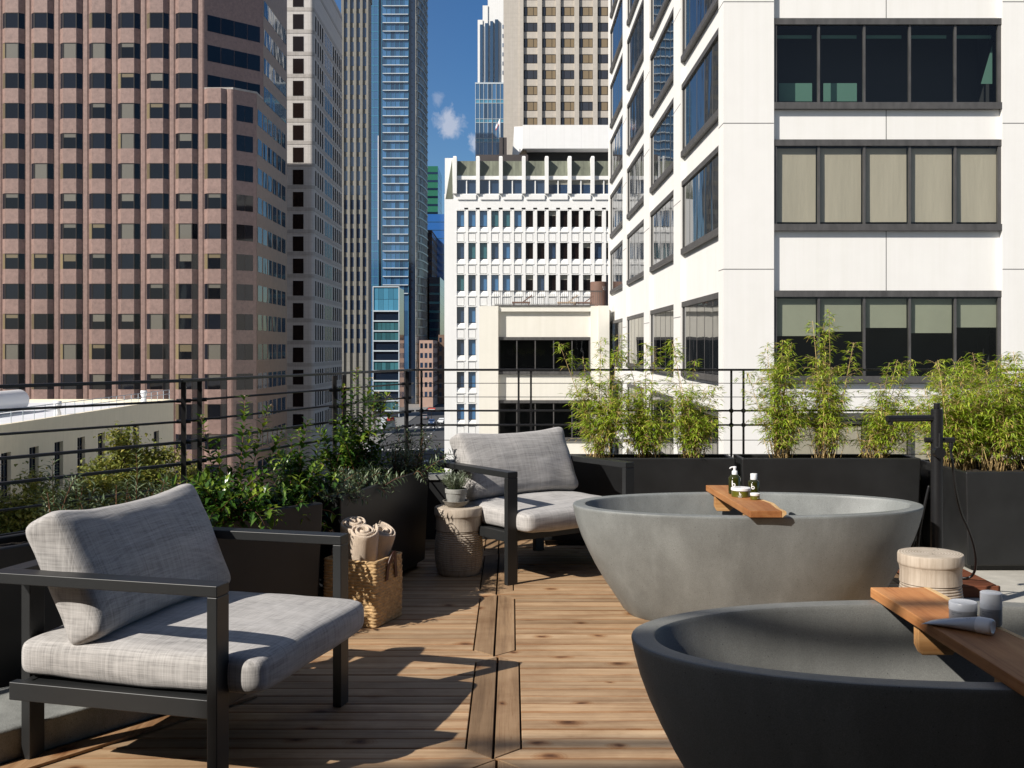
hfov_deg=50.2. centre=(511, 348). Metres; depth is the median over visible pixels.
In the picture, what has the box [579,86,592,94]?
window
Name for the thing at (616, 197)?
window
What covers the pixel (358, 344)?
window
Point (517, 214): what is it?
window
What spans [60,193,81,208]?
window
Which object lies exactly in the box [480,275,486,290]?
window
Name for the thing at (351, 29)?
window
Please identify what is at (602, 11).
window
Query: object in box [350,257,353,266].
window
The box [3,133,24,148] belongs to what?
window
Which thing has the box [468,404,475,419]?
window
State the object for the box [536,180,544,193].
attic window
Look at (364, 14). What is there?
window
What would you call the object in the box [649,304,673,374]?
window
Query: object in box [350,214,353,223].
window
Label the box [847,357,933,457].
bamboo
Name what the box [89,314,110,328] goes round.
window
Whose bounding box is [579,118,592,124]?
window
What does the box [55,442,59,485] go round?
window
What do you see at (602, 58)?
window
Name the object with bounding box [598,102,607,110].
window
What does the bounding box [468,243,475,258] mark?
window
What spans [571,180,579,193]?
attic window
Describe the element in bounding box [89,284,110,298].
window
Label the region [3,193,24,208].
window
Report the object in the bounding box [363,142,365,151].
window
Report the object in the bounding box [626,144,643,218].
window
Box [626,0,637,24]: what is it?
window
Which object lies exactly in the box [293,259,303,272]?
window
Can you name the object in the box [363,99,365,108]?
window
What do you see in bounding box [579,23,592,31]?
window
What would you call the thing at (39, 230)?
window
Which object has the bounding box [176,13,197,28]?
window
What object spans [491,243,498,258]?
window
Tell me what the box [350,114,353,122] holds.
window
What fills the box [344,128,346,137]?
window
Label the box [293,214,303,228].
window
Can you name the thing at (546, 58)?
window
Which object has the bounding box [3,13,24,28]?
window
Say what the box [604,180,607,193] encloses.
attic window
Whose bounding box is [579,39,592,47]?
window
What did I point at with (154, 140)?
window
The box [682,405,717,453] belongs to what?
window
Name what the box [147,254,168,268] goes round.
window
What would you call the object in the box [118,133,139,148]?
window
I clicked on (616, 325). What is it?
window
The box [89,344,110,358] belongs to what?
window
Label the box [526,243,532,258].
window
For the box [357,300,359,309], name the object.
window
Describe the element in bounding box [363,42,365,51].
window
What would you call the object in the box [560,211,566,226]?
window
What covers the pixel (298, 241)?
window
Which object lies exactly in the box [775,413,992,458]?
window
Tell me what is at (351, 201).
window
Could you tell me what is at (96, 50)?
window
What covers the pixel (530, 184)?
attic window
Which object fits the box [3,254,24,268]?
window
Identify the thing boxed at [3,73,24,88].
window
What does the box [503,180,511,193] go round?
attic window
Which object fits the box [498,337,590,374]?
window
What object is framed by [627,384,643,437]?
window
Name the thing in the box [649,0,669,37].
window
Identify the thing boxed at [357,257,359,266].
window
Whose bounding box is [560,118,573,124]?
window
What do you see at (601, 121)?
window
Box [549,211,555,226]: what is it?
window
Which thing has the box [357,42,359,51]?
window
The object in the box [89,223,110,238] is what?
window
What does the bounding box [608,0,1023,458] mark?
office building
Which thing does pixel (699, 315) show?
window
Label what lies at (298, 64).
window
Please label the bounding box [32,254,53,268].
window
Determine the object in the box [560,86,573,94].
window
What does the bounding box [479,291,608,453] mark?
office wing
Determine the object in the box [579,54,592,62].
window
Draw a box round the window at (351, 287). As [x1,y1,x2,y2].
[350,286,353,294]
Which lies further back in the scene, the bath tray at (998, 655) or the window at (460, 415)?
the window at (460, 415)
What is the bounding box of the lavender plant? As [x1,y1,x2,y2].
[441,470,471,489]
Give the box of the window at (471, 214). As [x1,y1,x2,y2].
[468,211,475,226]
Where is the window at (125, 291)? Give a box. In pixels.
[118,284,139,298]
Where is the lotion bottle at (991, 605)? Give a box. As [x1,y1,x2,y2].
[980,590,1002,626]
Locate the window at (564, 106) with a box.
[560,102,573,110]
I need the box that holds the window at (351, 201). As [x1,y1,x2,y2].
[350,200,353,208]
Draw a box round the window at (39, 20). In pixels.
[32,13,53,28]
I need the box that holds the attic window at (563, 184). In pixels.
[559,180,567,193]
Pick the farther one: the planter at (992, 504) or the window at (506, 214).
the window at (506, 214)
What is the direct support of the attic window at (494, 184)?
in the office building at (530, 213)
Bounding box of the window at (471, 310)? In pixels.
[468,307,475,322]
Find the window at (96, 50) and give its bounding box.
[89,43,110,58]
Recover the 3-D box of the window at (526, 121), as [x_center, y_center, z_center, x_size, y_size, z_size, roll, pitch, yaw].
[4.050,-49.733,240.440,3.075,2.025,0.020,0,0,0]
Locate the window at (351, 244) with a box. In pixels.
[350,243,353,251]
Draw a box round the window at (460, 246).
[457,243,463,258]
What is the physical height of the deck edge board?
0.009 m
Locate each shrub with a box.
[31,458,103,515]
[92,447,176,507]
[153,395,288,528]
[256,417,342,531]
[265,446,358,499]
[274,468,371,505]
[309,366,398,483]
[333,462,406,498]
[376,419,453,482]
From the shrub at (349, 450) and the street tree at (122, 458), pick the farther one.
the street tree at (122, 458)
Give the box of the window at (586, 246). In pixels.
[583,243,589,258]
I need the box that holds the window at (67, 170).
[60,163,81,178]
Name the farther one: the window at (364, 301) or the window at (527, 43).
the window at (364, 301)
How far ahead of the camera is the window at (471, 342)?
125.34 m
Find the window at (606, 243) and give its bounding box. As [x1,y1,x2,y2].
[606,243,607,258]
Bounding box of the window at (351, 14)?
[350,13,353,22]
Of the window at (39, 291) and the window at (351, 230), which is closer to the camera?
the window at (39, 291)
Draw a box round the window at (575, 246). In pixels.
[572,243,578,258]
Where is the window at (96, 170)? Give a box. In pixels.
[89,163,110,178]
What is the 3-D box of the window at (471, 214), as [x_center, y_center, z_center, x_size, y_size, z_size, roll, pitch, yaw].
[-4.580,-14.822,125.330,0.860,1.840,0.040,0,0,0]
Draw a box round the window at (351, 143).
[350,142,353,151]
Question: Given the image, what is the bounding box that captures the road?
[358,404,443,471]
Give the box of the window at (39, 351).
[32,344,53,358]
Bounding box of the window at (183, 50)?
[176,43,197,58]
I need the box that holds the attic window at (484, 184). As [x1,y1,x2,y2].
[480,180,488,193]
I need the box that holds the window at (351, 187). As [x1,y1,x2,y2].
[350,186,353,194]
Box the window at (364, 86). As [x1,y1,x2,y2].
[363,85,365,94]
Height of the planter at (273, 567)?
0.600 m
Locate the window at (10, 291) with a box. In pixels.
[3,284,24,298]
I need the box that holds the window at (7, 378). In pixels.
[3,374,24,388]
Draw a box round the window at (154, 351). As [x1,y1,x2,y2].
[147,344,168,358]
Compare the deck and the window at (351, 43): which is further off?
the window at (351, 43)
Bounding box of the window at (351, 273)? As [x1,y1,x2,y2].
[350,272,353,280]
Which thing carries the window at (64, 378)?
in the office tower at (143, 189)
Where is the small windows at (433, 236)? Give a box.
[429,232,436,276]
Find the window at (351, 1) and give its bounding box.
[350,0,353,8]
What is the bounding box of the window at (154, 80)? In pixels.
[147,73,168,88]
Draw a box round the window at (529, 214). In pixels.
[526,211,532,226]
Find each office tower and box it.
[0,0,286,501]
[287,0,341,473]
[341,0,371,430]
[503,0,607,154]
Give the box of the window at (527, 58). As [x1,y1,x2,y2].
[523,54,536,62]
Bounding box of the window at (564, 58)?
[560,54,573,62]
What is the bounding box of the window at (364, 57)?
[363,56,365,65]
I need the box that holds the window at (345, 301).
[344,300,346,309]
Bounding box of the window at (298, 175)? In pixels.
[293,170,303,184]
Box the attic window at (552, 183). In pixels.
[549,180,556,193]
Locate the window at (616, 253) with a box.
[610,240,622,293]
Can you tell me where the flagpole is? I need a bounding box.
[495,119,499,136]
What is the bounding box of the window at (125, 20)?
[118,13,139,28]
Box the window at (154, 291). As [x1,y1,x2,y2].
[147,284,168,298]
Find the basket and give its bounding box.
[323,547,402,627]
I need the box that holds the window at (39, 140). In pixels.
[32,133,53,148]
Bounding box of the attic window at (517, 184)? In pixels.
[513,180,521,193]
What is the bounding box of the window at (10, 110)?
[3,103,24,118]
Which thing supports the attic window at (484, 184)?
in the office building at (530, 213)
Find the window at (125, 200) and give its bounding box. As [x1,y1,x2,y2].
[118,193,139,208]
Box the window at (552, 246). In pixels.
[549,243,555,258]
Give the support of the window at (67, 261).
in the office tower at (143, 189)
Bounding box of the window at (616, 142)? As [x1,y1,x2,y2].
[610,115,622,182]
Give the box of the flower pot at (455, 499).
[443,487,468,507]
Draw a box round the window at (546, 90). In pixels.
[542,86,555,94]
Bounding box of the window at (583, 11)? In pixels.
[579,7,592,15]
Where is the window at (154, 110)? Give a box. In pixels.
[147,103,168,118]
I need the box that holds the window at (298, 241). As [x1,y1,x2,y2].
[293,236,303,250]
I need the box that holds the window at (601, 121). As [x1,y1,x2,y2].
[598,118,607,124]
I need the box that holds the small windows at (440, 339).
[439,338,441,396]
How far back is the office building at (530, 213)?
125.06 m
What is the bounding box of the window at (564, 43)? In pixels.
[560,39,573,47]
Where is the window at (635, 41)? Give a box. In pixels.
[626,0,643,89]
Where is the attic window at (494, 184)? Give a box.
[490,180,498,193]
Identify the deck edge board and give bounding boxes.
[0,693,256,767]
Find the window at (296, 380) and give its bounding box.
[293,370,303,384]
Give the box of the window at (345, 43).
[344,42,346,51]
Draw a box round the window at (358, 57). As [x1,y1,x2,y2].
[357,56,359,65]
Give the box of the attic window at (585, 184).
[581,180,589,193]
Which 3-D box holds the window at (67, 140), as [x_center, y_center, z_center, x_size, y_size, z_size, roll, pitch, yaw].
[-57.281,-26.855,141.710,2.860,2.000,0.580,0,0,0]
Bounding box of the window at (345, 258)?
[344,257,346,266]
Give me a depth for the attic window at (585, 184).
125.31 m
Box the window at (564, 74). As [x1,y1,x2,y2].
[560,70,573,78]
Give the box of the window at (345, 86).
[344,85,346,94]
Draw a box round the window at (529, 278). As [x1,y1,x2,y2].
[526,275,532,290]
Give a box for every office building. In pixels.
[444,119,607,472]
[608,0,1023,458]
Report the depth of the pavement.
309.02 m
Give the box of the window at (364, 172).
[363,171,365,180]
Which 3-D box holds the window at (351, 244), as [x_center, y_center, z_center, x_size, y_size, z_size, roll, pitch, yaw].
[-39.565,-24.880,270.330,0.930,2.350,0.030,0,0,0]
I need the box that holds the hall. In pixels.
[0,389,172,504]
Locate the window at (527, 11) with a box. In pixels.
[523,7,536,15]
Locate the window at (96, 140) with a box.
[89,133,110,148]
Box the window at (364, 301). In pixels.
[363,300,365,309]
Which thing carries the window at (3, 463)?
in the hall
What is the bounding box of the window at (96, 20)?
[89,13,110,28]
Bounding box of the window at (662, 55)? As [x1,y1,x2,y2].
[649,7,673,114]
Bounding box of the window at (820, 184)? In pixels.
[774,139,1001,230]
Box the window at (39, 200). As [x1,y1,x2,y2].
[32,193,53,208]
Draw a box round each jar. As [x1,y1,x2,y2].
[731,486,750,497]
[750,492,759,499]
[949,599,977,617]
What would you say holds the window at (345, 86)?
in the office tower at (356, 183)
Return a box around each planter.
[0,533,63,687]
[210,500,322,596]
[292,467,428,596]
[544,454,734,544]
[733,454,920,540]
[920,459,1023,569]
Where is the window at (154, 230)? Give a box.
[147,223,168,238]
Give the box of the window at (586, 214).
[583,211,589,226]
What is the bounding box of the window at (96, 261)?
[89,254,110,268]
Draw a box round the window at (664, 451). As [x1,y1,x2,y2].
[651,391,673,453]
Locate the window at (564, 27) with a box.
[560,23,573,31]
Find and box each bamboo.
[554,333,637,457]
[611,343,685,457]
[658,337,729,457]
[733,339,824,457]
[796,309,863,457]
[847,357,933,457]
[903,359,1005,470]
[921,353,1011,466]
[948,355,1023,470]
[985,351,1023,468]
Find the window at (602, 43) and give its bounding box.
[598,39,607,47]
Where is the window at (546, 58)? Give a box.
[542,54,555,62]
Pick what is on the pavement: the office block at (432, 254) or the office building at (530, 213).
the office block at (432, 254)
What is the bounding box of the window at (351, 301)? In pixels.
[350,300,353,309]
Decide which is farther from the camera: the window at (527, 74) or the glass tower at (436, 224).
the glass tower at (436, 224)
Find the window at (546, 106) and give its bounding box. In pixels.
[542,102,555,110]
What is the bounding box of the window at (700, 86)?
[681,29,717,156]
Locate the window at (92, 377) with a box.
[89,374,110,388]
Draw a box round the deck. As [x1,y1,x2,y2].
[2,539,899,767]
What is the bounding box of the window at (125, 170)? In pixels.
[118,163,139,178]
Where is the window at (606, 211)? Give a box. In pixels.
[606,211,607,226]
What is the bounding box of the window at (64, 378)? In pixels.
[60,374,81,388]
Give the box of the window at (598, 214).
[595,211,601,226]
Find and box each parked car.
[428,419,435,423]
[437,418,443,423]
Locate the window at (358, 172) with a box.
[357,171,359,180]
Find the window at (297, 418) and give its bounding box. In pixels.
[293,414,303,428]
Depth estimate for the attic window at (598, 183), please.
125.31 m
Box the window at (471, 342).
[468,339,475,354]
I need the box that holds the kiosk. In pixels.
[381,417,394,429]
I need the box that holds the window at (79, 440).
[77,437,81,478]
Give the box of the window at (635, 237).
[626,219,643,284]
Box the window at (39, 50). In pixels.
[32,43,53,58]
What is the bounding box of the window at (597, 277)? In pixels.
[595,275,601,281]
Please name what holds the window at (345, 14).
in the office tower at (356, 183)
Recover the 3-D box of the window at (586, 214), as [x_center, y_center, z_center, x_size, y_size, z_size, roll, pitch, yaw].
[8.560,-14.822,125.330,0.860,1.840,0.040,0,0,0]
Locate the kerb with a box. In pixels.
[0,686,159,764]
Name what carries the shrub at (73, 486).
in the planter at (15, 549)
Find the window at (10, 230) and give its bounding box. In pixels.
[3,223,24,238]
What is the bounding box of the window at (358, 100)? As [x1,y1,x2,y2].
[357,99,359,108]
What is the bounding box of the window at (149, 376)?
[147,374,168,388]
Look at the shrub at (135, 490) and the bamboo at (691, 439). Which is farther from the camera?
the bamboo at (691, 439)
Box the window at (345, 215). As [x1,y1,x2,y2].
[344,214,346,223]
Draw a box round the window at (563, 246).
[560,243,566,258]
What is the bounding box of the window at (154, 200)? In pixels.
[147,193,168,208]
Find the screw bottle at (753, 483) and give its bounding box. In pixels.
[748,473,759,492]
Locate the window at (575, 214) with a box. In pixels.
[572,211,578,226]
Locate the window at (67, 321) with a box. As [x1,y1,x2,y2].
[60,314,81,328]
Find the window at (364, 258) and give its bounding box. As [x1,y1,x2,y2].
[363,257,365,266]
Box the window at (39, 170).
[32,163,53,178]
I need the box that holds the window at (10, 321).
[3,314,24,328]
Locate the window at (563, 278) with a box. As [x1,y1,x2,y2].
[560,275,566,290]
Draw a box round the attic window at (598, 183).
[594,180,602,193]
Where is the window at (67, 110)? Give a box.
[60,103,81,118]
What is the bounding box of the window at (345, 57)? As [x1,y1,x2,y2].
[344,56,346,65]
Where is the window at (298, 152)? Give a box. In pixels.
[293,147,303,161]
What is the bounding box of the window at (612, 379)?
[611,379,622,423]
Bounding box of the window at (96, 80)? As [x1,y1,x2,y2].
[89,73,110,88]
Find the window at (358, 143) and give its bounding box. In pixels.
[357,142,359,151]
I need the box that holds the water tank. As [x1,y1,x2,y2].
[590,281,607,305]
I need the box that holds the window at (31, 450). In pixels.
[29,447,34,490]
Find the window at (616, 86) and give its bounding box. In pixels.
[610,53,622,127]
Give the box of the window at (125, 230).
[118,223,139,238]
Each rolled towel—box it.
[340,516,365,559]
[349,523,378,561]
[372,520,395,559]
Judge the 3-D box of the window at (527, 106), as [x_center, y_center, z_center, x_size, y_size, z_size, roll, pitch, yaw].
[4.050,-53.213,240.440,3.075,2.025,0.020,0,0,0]
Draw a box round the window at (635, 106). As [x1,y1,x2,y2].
[626,70,643,153]
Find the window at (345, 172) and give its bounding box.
[344,171,346,180]
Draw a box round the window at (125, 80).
[118,73,139,88]
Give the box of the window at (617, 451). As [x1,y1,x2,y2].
[611,437,622,453]
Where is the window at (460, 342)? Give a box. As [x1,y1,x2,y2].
[457,339,463,354]
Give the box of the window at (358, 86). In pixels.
[357,85,359,94]
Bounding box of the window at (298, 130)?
[293,125,303,139]
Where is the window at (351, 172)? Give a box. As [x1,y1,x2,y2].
[350,171,353,180]
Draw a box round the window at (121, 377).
[118,374,139,388]
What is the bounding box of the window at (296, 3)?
[293,0,303,6]
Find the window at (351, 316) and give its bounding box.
[350,315,353,323]
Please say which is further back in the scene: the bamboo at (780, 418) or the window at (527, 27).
the window at (527, 27)
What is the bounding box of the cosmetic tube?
[923,616,995,634]
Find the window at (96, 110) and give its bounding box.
[89,103,110,118]
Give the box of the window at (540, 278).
[537,275,544,290]
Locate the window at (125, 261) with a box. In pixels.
[118,254,139,268]
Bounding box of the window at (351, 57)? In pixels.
[350,56,353,65]
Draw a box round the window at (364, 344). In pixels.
[363,343,365,352]
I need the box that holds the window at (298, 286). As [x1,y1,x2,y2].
[293,281,303,295]
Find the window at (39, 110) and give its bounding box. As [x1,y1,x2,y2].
[32,103,53,118]
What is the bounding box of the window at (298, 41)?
[293,36,303,50]
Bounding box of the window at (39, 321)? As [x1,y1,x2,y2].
[32,314,53,328]
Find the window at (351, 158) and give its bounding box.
[350,157,353,165]
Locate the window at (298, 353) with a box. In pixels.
[293,348,303,361]
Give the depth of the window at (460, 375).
125.34 m
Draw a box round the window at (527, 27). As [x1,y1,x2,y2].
[523,23,536,31]
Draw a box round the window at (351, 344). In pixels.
[350,343,353,352]
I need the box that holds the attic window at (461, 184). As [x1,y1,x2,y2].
[457,180,465,193]
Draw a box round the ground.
[289,403,418,480]
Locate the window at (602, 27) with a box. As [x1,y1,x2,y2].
[598,23,607,31]
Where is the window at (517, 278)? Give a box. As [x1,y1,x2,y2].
[514,275,521,290]
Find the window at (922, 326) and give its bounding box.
[774,290,1001,382]
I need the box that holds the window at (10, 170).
[3,163,24,178]
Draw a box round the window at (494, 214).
[491,211,498,226]
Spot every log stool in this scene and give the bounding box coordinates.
[434,504,482,576]
[897,547,964,598]
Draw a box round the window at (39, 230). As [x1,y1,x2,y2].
[32,223,53,238]
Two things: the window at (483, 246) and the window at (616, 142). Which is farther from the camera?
the window at (483, 246)
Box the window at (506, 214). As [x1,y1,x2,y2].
[503,211,509,226]
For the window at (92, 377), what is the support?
in the office tower at (143, 189)
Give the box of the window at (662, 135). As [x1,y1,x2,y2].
[649,97,673,192]
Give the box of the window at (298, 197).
[293,192,303,206]
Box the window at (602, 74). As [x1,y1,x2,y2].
[598,70,607,78]
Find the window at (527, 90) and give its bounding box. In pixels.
[523,86,536,94]
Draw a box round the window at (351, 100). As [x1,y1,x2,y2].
[350,99,353,108]
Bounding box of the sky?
[335,0,487,213]
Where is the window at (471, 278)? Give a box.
[468,275,475,290]
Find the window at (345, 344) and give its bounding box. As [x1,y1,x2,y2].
[344,343,346,352]
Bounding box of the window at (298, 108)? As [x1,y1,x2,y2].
[293,103,303,117]
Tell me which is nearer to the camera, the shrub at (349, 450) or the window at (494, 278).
the shrub at (349, 450)
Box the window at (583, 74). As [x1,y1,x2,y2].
[579,70,592,78]
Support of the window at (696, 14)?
in the office building at (780, 170)
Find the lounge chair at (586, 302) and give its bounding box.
[575,295,593,304]
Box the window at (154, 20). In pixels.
[147,13,168,28]
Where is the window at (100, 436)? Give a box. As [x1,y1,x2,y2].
[98,433,101,464]
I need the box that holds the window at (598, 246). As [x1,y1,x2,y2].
[595,243,601,258]
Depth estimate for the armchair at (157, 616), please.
3.47 m
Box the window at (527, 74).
[523,70,536,78]
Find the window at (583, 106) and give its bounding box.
[579,102,592,110]
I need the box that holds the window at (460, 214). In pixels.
[457,211,463,226]
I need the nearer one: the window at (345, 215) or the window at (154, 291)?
the window at (154, 291)
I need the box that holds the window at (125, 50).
[118,43,139,58]
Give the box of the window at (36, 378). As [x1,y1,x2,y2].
[32,374,53,388]
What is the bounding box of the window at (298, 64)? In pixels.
[293,59,303,72]
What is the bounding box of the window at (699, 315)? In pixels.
[681,292,717,381]
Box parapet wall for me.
[426,473,927,546]
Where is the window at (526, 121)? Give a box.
[523,118,536,124]
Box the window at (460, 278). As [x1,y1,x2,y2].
[457,275,463,290]
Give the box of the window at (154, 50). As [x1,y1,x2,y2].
[147,43,168,58]
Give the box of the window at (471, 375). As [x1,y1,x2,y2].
[468,372,475,387]
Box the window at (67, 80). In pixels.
[60,73,81,88]
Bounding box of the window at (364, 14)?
[363,13,365,22]
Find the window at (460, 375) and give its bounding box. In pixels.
[457,372,463,387]
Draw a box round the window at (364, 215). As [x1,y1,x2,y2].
[363,214,365,223]
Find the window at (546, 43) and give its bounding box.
[542,39,555,47]
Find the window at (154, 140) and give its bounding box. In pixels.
[147,133,168,148]
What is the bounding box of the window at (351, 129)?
[350,128,353,137]
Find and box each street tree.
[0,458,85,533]
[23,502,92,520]
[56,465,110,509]
[71,421,186,507]
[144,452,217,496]
[359,389,388,436]
[424,465,449,472]
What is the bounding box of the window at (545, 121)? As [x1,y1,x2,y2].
[542,118,555,124]
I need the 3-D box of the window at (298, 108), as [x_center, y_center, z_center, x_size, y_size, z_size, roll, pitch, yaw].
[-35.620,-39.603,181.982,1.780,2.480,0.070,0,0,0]
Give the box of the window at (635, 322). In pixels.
[626,312,643,368]
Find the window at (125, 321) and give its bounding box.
[118,314,139,328]
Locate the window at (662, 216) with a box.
[649,189,673,271]
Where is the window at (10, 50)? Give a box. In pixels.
[3,43,24,58]
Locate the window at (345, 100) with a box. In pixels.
[344,99,346,108]
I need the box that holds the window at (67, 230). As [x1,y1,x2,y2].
[60,223,81,238]
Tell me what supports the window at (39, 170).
in the office tower at (143, 189)
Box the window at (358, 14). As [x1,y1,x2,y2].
[357,13,359,22]
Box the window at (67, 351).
[60,344,81,358]
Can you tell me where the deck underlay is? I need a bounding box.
[466,544,521,758]
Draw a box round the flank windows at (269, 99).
[258,1,285,474]
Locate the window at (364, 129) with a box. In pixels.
[363,128,365,137]
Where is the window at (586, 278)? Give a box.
[583,275,589,290]
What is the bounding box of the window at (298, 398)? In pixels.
[293,393,303,406]
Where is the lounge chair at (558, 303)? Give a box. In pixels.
[557,295,577,304]
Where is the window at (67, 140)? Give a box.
[60,133,81,148]
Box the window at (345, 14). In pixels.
[344,13,346,22]
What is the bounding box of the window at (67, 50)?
[60,43,81,58]
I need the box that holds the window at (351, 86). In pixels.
[350,85,353,94]
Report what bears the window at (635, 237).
in the office building at (780, 170)
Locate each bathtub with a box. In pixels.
[573,492,923,620]
[631,600,1023,767]
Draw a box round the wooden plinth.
[897,569,999,597]
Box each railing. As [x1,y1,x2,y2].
[0,369,415,535]
[416,369,1023,467]
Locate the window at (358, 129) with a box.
[357,128,359,137]
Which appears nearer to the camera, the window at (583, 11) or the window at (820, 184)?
the window at (820, 184)
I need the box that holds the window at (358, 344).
[357,343,359,352]
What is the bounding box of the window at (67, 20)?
[60,13,81,28]
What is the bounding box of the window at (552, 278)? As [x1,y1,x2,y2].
[549,275,555,290]
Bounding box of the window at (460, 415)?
[457,404,463,419]
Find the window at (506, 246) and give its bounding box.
[503,243,509,258]
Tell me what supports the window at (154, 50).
in the office tower at (143, 189)
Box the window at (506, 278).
[503,275,509,290]
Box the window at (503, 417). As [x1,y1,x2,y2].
[498,400,590,440]
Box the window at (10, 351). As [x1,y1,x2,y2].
[3,344,24,358]
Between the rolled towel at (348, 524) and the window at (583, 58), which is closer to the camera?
the rolled towel at (348, 524)
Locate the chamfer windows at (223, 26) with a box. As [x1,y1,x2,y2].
[207,15,259,478]
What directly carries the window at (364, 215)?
in the office tower at (356, 183)
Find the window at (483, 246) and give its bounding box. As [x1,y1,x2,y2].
[480,243,486,258]
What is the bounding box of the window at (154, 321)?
[147,314,168,328]
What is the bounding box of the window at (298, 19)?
[293,14,303,28]
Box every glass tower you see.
[371,0,427,403]
[428,166,441,213]
[428,214,443,279]
[475,0,502,160]
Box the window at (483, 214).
[480,211,486,226]
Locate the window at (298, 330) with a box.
[293,325,303,339]
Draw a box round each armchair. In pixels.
[0,484,363,767]
[433,427,633,585]
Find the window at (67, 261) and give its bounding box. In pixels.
[60,254,81,268]
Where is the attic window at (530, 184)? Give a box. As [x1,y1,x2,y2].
[526,180,534,193]
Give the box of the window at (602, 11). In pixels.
[598,7,607,15]
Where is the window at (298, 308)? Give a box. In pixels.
[293,303,303,317]
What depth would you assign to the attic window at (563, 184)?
125.31 m
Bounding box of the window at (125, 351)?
[118,344,139,358]
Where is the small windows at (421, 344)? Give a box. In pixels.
[420,343,436,396]
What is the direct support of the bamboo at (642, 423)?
in the planter at (664, 473)
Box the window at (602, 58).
[598,54,607,62]
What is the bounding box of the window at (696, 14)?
[681,0,717,61]
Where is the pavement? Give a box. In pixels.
[319,407,428,483]
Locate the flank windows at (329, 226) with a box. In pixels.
[315,38,339,426]
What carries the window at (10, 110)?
in the office tower at (143, 189)
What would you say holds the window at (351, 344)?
in the office tower at (356, 183)
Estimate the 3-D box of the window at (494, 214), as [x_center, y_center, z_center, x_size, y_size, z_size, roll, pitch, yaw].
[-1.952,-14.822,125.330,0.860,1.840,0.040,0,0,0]
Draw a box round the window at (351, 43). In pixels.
[350,42,353,51]
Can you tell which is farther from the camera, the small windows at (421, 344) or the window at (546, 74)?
the small windows at (421, 344)
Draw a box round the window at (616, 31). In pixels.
[610,0,622,72]
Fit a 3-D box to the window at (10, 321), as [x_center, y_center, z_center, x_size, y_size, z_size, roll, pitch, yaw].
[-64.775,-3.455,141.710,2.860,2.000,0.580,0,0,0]
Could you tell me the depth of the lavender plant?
6.49 m
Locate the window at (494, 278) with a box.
[491,275,498,290]
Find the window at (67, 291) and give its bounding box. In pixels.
[60,284,81,298]
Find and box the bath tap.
[885,403,976,578]
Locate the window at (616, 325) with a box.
[610,318,622,365]
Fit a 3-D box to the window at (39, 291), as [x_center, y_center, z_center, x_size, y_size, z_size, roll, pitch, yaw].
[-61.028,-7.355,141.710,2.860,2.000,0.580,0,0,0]
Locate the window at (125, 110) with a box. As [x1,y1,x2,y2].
[118,103,139,118]
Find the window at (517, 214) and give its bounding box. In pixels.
[514,211,521,226]
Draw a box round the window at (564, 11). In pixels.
[560,7,573,15]
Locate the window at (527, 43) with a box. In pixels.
[523,39,536,47]
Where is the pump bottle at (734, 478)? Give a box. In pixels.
[728,466,740,493]
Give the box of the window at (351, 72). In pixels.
[350,71,353,79]
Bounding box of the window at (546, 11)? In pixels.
[542,7,555,15]
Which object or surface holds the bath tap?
on the wooden plinth
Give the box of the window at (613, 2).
[610,0,616,17]
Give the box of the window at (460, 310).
[457,307,463,322]
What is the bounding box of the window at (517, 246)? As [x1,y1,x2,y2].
[514,243,521,258]
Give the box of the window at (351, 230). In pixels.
[350,229,353,237]
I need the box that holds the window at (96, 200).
[89,193,110,208]
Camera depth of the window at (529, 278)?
125.34 m
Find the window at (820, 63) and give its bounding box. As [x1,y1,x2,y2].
[774,18,1001,109]
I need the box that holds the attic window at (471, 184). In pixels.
[467,180,475,193]
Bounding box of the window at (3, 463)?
[0,453,6,502]
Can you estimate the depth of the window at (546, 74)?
240.42 m
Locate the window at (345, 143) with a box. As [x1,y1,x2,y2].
[344,142,346,151]
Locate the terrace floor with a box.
[963,567,1023,602]
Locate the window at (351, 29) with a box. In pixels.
[350,28,353,36]
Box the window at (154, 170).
[147,163,168,178]
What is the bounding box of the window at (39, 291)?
[32,284,53,298]
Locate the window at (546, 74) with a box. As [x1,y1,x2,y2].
[542,70,555,78]
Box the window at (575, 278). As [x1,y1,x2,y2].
[572,275,578,290]
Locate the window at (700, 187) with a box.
[681,146,717,253]
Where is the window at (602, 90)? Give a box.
[598,86,607,94]
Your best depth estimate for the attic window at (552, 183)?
125.31 m
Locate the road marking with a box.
[382,423,443,461]
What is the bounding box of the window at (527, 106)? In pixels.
[523,102,536,110]
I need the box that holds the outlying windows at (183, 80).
[176,73,226,479]
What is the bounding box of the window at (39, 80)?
[32,73,53,88]
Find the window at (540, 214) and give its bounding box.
[537,211,544,226]
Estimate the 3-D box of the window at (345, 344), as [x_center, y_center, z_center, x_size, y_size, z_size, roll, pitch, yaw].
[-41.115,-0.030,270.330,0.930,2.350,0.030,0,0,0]
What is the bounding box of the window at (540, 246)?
[537,243,544,258]
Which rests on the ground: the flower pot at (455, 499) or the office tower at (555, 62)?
the office tower at (555, 62)
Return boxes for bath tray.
[706,485,786,517]
[871,587,1023,696]
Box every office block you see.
[373,286,403,416]
[419,340,437,406]
[428,230,436,339]
[429,277,443,340]
[438,335,443,403]
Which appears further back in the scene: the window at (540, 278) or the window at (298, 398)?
the window at (298, 398)
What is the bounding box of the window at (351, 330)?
[350,329,353,337]
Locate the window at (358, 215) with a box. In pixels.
[357,214,359,223]
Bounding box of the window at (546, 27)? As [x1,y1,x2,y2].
[542,23,555,31]
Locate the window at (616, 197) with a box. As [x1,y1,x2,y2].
[610,176,622,237]
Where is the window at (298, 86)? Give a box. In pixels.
[293,81,303,95]

